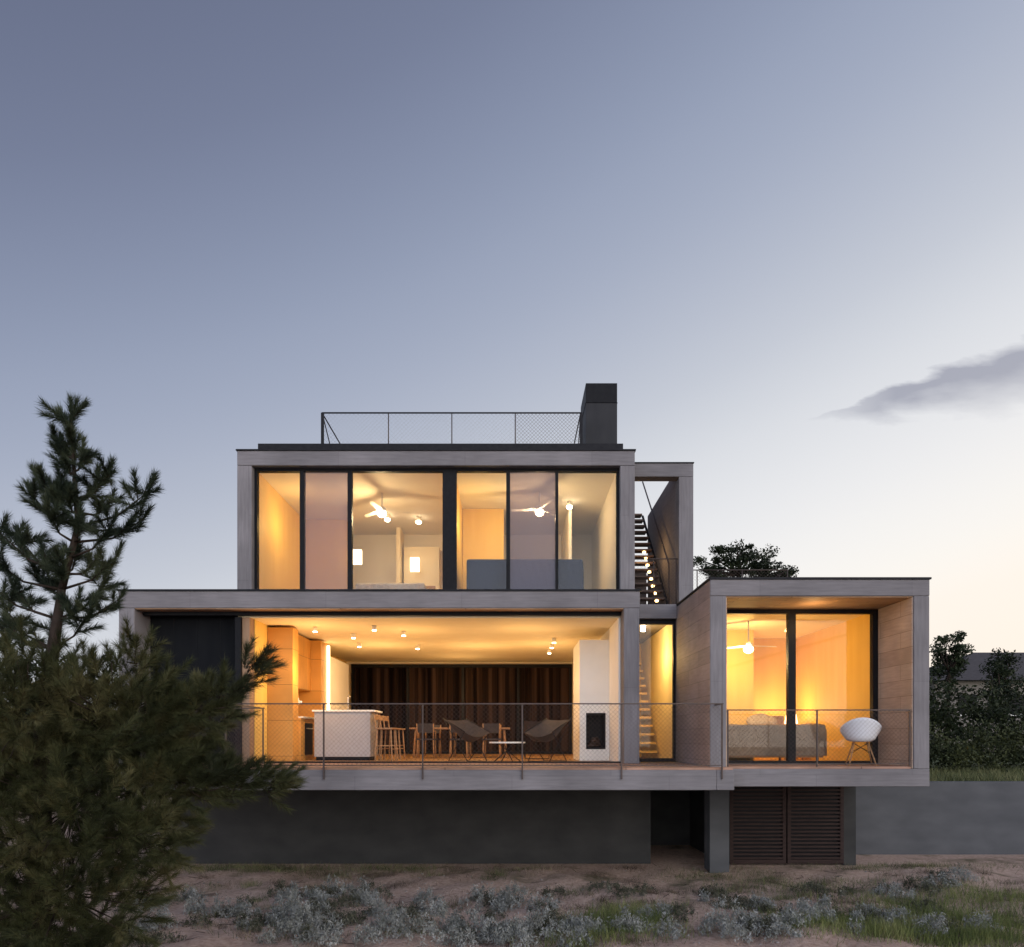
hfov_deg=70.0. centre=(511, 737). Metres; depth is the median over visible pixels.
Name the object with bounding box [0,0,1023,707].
sky
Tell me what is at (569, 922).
silver shrub
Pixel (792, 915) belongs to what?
silver shrub
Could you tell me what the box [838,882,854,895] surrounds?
heath shrub
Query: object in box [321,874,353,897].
silver shrub
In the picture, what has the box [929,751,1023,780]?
lawn
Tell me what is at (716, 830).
support column
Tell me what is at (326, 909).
heath shrub
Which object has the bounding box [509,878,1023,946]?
green grass
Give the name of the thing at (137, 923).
silver shrub
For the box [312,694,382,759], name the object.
kitchen island
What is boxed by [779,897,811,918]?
silver shrub
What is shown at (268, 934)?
silver shrub
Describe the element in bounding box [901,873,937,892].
heath shrub
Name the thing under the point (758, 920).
heath shrub
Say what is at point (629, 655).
side walls
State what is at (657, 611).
connector slab
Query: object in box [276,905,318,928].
silver shrub
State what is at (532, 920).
silver shrub
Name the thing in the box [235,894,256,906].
heath shrub
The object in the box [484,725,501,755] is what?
dining chair
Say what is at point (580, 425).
roof railing
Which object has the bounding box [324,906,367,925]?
heath shrub
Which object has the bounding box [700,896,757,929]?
silver shrub
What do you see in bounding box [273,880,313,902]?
silver shrub
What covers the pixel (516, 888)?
silver shrub
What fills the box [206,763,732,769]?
deck floor
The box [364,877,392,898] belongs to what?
heath shrub
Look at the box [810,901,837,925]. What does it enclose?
silver shrub
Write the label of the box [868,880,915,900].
silver shrub
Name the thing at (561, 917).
heath shrub
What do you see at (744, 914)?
silver shrub
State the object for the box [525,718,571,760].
lounge chair
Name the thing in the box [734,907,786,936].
silver shrub
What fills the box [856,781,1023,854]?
retaining wall
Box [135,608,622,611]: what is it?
entry soffit
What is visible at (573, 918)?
silver shrub
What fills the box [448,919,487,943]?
heath shrub
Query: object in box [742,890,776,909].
silver shrub
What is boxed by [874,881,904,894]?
heath shrub
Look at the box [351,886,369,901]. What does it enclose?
silver shrub
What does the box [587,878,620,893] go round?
heath shrub
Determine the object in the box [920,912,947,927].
silver shrub
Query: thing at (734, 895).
heath shrub
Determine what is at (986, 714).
garden shrubs
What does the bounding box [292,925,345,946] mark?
silver shrub
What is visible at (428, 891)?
silver shrub
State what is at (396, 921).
silver shrub
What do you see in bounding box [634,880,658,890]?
heath shrub
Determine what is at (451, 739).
dining chair
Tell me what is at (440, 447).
coping
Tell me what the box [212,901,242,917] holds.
heath shrub
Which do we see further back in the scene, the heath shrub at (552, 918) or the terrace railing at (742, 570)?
the terrace railing at (742, 570)
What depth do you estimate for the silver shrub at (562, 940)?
9.15 m
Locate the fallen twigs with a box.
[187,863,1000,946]
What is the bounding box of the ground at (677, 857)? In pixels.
[0,790,1023,946]
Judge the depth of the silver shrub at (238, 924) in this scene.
9.71 m
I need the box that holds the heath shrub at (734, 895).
[716,891,741,902]
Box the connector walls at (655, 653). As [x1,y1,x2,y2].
[639,625,679,762]
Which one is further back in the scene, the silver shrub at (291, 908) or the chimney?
the chimney
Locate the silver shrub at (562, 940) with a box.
[557,924,593,946]
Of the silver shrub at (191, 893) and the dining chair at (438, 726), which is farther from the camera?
the dining chair at (438, 726)
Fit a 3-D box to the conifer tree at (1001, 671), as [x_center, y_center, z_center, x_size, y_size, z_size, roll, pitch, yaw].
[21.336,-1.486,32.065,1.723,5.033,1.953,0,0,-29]
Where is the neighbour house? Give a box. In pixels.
[929,652,1023,750]
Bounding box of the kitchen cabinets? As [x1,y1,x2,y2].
[267,627,348,760]
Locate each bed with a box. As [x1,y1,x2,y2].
[355,583,435,588]
[467,559,583,588]
[729,713,826,760]
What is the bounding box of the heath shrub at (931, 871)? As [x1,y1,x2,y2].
[926,867,948,879]
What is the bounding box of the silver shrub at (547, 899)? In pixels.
[525,891,564,914]
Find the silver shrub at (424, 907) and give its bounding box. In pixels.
[416,900,449,915]
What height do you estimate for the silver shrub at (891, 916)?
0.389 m
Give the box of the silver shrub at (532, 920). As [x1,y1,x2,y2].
[521,909,556,939]
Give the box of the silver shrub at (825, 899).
[816,893,831,905]
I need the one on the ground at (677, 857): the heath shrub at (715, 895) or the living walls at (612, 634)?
the heath shrub at (715, 895)
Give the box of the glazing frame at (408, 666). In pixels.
[351,664,571,753]
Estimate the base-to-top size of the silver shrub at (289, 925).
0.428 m
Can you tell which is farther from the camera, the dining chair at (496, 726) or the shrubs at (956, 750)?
the shrubs at (956, 750)
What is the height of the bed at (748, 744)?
1.050 m
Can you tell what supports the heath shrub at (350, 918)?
on the ground at (677, 857)
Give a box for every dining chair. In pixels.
[416,723,435,757]
[425,725,440,756]
[449,724,468,757]
[453,733,471,756]
[482,723,500,757]
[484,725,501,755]
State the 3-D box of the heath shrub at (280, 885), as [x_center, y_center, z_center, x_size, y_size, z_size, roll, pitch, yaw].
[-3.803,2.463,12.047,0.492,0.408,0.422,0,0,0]
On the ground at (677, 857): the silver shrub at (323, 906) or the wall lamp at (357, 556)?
the silver shrub at (323, 906)
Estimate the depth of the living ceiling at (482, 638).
16.91 m
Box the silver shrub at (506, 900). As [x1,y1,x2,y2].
[491,889,521,911]
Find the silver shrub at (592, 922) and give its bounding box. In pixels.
[579,912,608,936]
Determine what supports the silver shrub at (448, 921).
on the ground at (677, 857)
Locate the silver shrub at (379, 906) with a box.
[366,899,387,918]
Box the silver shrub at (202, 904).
[191,899,209,912]
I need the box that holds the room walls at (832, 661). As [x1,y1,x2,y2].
[727,614,869,760]
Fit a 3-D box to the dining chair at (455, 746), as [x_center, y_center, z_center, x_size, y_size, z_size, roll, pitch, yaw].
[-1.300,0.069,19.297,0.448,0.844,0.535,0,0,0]
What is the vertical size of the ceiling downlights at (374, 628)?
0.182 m
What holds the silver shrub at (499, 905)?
on the ground at (677, 857)
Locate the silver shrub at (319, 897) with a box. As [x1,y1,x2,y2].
[313,893,329,904]
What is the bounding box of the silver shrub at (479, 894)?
[458,880,514,911]
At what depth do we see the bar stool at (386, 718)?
16.93 m
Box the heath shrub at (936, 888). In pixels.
[905,880,945,895]
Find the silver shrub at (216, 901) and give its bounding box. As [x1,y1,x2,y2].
[201,893,243,917]
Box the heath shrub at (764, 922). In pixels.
[742,915,770,936]
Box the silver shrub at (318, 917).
[294,901,345,931]
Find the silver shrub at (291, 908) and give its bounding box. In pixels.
[264,898,304,927]
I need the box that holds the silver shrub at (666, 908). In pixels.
[654,898,672,915]
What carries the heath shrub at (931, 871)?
on the ground at (677, 857)
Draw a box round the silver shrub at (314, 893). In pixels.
[303,886,329,900]
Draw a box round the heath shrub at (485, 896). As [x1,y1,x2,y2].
[467,887,493,902]
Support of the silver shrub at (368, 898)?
on the ground at (677, 857)
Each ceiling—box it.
[238,616,619,661]
[260,473,615,534]
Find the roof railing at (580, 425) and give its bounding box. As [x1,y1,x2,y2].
[321,412,582,443]
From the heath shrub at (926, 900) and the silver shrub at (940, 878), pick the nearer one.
the heath shrub at (926, 900)
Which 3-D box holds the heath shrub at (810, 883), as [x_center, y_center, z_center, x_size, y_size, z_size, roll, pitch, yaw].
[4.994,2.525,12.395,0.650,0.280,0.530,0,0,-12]
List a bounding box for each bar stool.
[373,714,397,760]
[378,715,400,759]
[383,716,405,759]
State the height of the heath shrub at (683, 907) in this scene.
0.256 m
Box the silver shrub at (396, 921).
[366,911,410,938]
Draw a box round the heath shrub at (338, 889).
[308,883,344,897]
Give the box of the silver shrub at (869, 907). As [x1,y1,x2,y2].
[856,901,880,918]
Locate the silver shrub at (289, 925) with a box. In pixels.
[274,912,303,939]
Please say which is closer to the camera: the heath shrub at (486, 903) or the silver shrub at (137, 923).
the silver shrub at (137, 923)
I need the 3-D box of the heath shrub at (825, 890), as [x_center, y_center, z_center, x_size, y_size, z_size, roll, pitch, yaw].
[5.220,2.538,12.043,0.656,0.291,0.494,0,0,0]
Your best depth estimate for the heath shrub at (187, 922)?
9.79 m
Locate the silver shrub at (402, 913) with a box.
[378,901,415,928]
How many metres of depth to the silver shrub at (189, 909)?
10.66 m
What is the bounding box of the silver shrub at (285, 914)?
[265,910,292,926]
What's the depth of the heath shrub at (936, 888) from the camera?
12.24 m
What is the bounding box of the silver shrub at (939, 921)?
[908,912,948,938]
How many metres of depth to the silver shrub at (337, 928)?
9.42 m
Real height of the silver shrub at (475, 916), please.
0.543 m
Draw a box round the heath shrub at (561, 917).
[537,908,568,927]
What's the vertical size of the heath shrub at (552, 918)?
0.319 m
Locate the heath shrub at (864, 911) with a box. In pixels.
[843,903,882,922]
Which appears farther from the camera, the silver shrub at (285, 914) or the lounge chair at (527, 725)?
the lounge chair at (527, 725)
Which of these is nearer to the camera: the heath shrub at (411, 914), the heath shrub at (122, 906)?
the heath shrub at (411, 914)
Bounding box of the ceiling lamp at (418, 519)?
[416,516,420,523]
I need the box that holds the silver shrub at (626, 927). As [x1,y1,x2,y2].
[623,917,636,931]
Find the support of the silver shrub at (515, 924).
on the ground at (677, 857)
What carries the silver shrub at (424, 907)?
on the ground at (677, 857)
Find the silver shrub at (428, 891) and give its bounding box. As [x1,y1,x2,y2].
[412,885,442,905]
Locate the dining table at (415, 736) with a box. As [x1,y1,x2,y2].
[409,728,509,757]
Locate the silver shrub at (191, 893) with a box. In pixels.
[176,884,197,902]
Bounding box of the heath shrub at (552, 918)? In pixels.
[538,909,566,929]
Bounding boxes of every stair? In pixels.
[635,481,669,603]
[639,656,656,752]
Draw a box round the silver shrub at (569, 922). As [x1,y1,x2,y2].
[559,917,584,931]
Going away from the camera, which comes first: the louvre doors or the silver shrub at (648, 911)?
the silver shrub at (648, 911)
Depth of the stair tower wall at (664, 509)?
16.96 m
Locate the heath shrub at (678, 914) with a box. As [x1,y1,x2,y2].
[663,908,688,925]
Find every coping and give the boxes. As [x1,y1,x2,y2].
[117,589,640,591]
[236,444,635,451]
[676,577,931,605]
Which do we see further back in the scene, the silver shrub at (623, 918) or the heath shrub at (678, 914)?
the heath shrub at (678, 914)
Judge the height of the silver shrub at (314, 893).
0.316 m
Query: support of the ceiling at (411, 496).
on the room walls at (480, 535)
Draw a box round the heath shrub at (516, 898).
[500,893,522,903]
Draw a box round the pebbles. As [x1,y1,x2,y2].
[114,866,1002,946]
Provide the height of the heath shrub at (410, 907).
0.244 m
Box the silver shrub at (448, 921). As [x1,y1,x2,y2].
[440,913,465,932]
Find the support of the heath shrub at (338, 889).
on the ground at (677, 857)
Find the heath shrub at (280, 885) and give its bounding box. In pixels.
[267,879,294,897]
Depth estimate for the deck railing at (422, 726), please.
12.08 m
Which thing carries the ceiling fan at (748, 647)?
hanging from the room walls at (832, 661)
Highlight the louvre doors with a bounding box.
[730,787,843,863]
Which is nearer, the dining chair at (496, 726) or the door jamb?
the door jamb
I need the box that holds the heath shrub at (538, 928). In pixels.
[532,921,544,933]
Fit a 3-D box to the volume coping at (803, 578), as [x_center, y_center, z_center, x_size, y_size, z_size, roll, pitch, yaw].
[5.265,-2.728,15.400,3.790,0.033,5.840,0,0,0]
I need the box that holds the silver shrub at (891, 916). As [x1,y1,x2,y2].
[872,905,917,926]
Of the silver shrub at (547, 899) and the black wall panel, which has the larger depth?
the black wall panel
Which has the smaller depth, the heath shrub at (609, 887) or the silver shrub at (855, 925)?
the silver shrub at (855, 925)
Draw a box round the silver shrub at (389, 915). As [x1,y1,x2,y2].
[368,900,402,930]
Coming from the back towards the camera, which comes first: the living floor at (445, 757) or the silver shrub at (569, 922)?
the living floor at (445, 757)
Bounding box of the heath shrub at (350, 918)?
[323,910,366,927]
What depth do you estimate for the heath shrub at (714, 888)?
12.31 m
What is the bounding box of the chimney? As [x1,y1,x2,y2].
[581,383,617,443]
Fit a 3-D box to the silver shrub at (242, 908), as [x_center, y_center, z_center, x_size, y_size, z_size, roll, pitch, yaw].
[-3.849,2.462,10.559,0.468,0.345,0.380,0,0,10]
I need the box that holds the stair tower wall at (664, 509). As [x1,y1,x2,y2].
[635,481,675,603]
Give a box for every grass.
[59,860,1023,946]
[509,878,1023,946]
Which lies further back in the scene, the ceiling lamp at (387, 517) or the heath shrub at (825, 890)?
the ceiling lamp at (387, 517)
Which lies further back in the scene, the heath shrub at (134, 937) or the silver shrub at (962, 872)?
the silver shrub at (962, 872)
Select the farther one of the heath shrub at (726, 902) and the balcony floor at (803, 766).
the balcony floor at (803, 766)
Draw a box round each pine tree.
[0,389,313,946]
[693,539,785,579]
[759,565,798,576]
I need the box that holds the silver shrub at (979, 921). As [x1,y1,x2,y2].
[962,909,1003,930]
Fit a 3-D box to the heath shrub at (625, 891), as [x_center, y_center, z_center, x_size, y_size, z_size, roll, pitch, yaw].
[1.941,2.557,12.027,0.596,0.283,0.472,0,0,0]
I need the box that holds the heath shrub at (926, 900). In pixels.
[900,895,944,912]
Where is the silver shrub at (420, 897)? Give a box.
[413,888,427,903]
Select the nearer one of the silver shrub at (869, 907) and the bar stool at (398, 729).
the silver shrub at (869, 907)
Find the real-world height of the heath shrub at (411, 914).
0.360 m
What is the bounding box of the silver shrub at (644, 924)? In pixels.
[625,915,657,931]
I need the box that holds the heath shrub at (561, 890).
[541,883,570,897]
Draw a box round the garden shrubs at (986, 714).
[929,677,1023,767]
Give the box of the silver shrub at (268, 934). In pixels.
[256,924,277,944]
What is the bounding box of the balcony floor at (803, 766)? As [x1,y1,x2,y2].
[729,764,910,768]
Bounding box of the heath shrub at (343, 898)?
[327,888,361,909]
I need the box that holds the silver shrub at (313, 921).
[291,916,325,934]
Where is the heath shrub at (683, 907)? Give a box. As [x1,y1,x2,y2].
[671,901,697,914]
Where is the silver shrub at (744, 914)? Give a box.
[735,907,758,924]
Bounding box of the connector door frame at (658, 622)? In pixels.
[639,620,675,761]
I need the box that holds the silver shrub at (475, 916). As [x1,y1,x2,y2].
[444,903,494,941]
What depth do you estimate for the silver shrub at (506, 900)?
11.16 m
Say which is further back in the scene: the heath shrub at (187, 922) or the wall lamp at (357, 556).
the wall lamp at (357, 556)
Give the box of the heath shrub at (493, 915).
[478,907,507,920]
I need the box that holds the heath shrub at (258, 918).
[230,908,266,925]
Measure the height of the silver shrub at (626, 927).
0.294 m
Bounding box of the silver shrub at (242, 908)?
[227,898,262,918]
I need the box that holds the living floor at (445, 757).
[303,754,578,760]
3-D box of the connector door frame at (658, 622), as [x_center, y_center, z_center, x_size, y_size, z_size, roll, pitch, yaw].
[2.920,-0.979,15.170,0.929,2.938,0.100,0,0,0]
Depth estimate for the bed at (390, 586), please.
16.57 m
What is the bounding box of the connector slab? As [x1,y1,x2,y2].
[639,604,676,643]
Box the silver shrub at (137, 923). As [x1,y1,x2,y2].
[132,920,151,936]
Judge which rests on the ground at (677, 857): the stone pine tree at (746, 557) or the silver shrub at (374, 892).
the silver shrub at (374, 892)
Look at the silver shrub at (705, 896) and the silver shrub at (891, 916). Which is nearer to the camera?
the silver shrub at (891, 916)
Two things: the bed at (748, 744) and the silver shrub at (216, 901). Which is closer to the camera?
the silver shrub at (216, 901)
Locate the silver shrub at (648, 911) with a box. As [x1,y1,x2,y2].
[634,901,654,917]
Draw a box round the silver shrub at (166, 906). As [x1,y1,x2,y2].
[133,898,168,913]
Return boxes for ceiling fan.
[364,493,402,516]
[512,491,554,515]
[727,621,775,652]
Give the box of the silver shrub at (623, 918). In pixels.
[607,904,642,934]
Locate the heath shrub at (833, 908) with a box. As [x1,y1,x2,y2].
[827,904,844,919]
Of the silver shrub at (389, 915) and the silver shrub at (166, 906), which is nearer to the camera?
the silver shrub at (389, 915)
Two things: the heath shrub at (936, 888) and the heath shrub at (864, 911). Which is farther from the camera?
the heath shrub at (936, 888)
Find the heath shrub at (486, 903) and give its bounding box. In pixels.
[482,893,510,908]
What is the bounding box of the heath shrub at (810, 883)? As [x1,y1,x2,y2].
[788,878,829,893]
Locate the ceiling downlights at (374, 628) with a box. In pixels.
[313,625,644,653]
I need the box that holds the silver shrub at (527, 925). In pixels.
[511,905,566,939]
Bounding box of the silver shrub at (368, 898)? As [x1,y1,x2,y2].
[361,891,375,906]
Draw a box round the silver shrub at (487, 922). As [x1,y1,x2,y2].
[474,913,521,944]
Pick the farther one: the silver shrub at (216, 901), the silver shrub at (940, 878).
the silver shrub at (940, 878)
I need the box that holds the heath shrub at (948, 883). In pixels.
[934,877,957,888]
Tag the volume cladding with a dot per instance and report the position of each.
(895, 652)
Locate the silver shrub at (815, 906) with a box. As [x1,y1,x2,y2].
[798,897,819,910]
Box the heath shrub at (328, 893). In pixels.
[298,885,337,900]
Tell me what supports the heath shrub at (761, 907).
on the ground at (677, 857)
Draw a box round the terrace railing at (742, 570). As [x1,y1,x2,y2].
[635,558,787,603]
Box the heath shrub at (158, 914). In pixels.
[141,906,173,929]
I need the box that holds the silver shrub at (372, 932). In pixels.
[351,921,387,946]
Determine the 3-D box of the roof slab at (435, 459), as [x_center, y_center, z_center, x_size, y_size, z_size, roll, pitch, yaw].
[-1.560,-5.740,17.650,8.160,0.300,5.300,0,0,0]
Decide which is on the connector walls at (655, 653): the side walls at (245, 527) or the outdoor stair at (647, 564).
the outdoor stair at (647, 564)
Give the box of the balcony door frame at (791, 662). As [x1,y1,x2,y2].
[727,609,877,762]
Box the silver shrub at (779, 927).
[761,920,802,942]
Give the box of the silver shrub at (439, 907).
[413,895,466,932]
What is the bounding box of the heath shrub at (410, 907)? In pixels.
[393,901,419,912]
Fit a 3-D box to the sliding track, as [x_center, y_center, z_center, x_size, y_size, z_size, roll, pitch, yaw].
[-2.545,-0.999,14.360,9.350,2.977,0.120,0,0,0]
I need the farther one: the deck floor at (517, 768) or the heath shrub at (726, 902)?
the deck floor at (517, 768)
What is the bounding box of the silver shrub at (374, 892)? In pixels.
[345,875,378,895]
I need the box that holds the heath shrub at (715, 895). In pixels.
[697,886,721,897]
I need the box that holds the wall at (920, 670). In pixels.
[676,596,928,768]
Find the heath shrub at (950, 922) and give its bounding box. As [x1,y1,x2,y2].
[928,914,963,931]
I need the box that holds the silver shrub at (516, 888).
[494,879,540,907]
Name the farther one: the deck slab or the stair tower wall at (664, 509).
the stair tower wall at (664, 509)
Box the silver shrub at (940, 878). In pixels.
[921,872,961,888]
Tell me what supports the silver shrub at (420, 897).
on the ground at (677, 857)
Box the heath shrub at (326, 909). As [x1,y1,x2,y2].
[309,901,329,918]
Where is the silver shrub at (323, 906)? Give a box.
[317,900,330,915]
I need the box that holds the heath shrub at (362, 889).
[349,882,372,895]
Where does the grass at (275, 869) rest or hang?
on the ground at (677, 857)
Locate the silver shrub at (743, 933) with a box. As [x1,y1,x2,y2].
[718,918,754,945]
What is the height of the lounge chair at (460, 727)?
0.937 m
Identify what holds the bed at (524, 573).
on the upper floor
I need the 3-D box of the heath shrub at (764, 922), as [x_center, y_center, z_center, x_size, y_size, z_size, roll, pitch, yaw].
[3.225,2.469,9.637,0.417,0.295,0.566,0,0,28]
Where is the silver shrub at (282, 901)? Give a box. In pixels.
[264,889,303,914]
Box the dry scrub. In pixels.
[64,862,1023,946]
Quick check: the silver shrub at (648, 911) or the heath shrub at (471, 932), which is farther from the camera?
the silver shrub at (648, 911)
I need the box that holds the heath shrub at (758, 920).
[734,911,780,931]
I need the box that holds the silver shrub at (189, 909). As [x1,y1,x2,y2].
[183,897,201,914]
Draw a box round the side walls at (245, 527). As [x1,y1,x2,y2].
[237,466,634,588]
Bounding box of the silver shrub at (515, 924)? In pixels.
[492,912,535,944]
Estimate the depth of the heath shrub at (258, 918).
10.11 m
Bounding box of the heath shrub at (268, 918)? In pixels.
[252,906,290,926]
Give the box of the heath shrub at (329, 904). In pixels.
[304,898,341,911]
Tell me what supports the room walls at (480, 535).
on the upper floor
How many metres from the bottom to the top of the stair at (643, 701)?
2.450 m
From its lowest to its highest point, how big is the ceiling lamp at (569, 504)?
0.179 m
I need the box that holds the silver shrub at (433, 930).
[399,910,448,946]
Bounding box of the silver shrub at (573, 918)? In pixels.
[557,910,599,935]
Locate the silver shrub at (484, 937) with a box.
[477,920,515,945]
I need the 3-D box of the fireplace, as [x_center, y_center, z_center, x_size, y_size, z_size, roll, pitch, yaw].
[1.779,-0.815,16.595,0.638,2.610,1.610,0,0,0]
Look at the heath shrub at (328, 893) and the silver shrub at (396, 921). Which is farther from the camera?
the heath shrub at (328, 893)
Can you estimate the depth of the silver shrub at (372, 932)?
9.15 m
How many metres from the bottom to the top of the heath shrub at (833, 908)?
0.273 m
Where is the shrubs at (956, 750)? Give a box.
[929,718,1023,772]
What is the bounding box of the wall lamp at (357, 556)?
[353,549,361,564]
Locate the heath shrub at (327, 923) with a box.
[319,917,339,932]
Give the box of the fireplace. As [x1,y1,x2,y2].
[573,640,608,760]
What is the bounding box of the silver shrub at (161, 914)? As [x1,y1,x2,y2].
[136,907,180,931]
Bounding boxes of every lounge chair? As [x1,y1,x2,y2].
[443,718,489,760]
[523,719,551,758]
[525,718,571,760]
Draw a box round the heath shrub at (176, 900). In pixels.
[161,886,197,906]
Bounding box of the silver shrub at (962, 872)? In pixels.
[944,863,979,881]
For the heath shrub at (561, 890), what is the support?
on the ground at (677, 857)
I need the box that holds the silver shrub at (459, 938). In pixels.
[450,928,466,945]
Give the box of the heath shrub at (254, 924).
[238,919,263,932]
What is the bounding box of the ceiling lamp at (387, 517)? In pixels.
[385,514,389,521]
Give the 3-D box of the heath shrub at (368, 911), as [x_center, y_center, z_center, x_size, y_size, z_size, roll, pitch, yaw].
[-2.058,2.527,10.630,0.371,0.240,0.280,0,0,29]
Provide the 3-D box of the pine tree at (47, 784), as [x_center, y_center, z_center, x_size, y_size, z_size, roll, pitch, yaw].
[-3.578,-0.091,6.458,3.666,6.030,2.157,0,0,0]
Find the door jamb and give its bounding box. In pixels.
[235,617,253,760]
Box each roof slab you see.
[118,591,639,608]
[237,451,634,467]
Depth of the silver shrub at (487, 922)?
9.47 m
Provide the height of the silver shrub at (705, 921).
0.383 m
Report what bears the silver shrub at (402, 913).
on the ground at (677, 857)
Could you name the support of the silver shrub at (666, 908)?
on the ground at (677, 857)
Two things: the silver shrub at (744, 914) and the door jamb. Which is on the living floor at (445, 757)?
the door jamb
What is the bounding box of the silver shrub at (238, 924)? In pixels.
[236,916,250,929]
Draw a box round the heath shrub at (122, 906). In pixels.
[113,899,150,913]
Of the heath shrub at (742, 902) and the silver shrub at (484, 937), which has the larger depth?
the heath shrub at (742, 902)
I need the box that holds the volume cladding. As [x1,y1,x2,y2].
[675,581,912,768]
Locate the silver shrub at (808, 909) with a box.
[779,898,822,926]
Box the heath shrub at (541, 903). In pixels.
[528,898,558,912]
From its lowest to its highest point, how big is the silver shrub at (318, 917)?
0.476 m
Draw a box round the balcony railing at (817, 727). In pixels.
[727,709,910,766]
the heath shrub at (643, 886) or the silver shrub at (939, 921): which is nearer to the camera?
the silver shrub at (939, 921)
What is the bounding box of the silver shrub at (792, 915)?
[771,909,809,930]
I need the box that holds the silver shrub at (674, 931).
[650,908,688,939]
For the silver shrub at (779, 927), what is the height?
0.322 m
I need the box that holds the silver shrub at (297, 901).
[266,890,319,927]
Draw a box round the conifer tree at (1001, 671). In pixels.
[979,647,1023,753]
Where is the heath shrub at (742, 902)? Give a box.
[725,893,761,909]
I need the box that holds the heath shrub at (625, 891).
[612,884,646,899]
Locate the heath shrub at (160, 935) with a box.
[142,928,186,946]
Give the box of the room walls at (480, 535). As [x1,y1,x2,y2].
[259,473,615,588]
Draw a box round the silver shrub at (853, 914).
[847,907,863,922]
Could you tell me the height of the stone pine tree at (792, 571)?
7.609 m
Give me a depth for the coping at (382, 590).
13.98 m
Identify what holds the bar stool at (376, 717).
on the living floor at (445, 757)
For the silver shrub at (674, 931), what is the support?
on the ground at (677, 857)
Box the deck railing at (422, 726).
[195,703,723,778]
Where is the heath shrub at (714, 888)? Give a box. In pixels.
[698,879,729,897]
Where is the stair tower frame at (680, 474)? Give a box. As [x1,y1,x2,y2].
[635,462,693,602]
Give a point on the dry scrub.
(605, 898)
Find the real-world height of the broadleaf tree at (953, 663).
6.951 m
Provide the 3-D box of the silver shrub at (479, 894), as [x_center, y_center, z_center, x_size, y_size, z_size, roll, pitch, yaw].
[-0.359,2.447,11.414,0.796,0.480,0.774,0,0,-36]
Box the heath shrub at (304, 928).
[298,915,317,941]
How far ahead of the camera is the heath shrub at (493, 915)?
10.68 m
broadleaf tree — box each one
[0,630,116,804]
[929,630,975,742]
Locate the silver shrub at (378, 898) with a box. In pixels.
[354,892,381,904]
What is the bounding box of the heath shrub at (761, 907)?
[756,900,785,912]
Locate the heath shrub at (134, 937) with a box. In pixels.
[102,929,147,945]
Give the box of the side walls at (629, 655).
[119,608,638,763]
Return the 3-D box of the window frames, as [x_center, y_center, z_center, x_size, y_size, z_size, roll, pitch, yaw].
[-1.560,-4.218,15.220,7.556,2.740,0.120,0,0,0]
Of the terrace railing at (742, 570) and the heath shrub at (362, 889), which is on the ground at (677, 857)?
the heath shrub at (362, 889)
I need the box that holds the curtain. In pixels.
[355,668,568,750]
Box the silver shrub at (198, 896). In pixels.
[180,889,208,903]
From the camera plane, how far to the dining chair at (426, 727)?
17.70 m
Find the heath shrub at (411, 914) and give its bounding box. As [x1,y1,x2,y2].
[394,907,431,931]
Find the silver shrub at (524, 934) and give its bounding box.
[496,922,539,946]
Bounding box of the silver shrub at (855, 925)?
[846,918,862,934]
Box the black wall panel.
[150,616,237,757]
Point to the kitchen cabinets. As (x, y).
(316, 673)
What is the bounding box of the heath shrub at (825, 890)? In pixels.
[809,883,847,898]
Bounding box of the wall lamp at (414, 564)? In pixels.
[410,557,419,571]
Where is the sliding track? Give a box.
[143,612,620,762]
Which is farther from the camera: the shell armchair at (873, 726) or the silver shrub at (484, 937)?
the shell armchair at (873, 726)
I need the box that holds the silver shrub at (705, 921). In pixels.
[697,909,729,936]
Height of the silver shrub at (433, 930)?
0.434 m
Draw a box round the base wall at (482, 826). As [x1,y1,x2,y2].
[173,787,855,864]
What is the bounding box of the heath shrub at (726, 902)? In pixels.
[708,894,745,908]
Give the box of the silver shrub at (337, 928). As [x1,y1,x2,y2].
[318,918,343,936]
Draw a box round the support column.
[704,790,728,872]
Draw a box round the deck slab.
[72,770,733,789]
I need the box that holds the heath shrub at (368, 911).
[358,903,384,915]
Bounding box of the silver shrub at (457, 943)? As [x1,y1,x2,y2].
[442,924,478,946]
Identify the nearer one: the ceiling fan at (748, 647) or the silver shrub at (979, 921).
the silver shrub at (979, 921)
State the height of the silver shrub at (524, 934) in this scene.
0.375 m
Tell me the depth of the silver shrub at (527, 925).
9.56 m
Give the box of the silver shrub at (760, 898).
[747,892,770,904]
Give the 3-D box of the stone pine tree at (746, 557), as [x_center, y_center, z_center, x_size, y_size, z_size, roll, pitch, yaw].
[8.079,-2.810,26.186,3.262,8.282,2.632,0,0,21]
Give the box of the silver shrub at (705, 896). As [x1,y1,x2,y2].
[698,888,711,901]
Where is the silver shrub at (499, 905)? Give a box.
[489,897,507,912]
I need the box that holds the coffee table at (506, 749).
[489,742,524,760]
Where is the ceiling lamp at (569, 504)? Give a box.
[567,501,571,508]
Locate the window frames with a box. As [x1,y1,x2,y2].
[254,468,618,588]
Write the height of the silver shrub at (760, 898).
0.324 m
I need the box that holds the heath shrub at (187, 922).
[179,909,215,929]
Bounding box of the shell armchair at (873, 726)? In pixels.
[840,717,881,765]
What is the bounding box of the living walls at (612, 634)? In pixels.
[254,618,619,760]
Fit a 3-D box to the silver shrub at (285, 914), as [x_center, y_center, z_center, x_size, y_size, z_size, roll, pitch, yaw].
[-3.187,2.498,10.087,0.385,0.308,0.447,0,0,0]

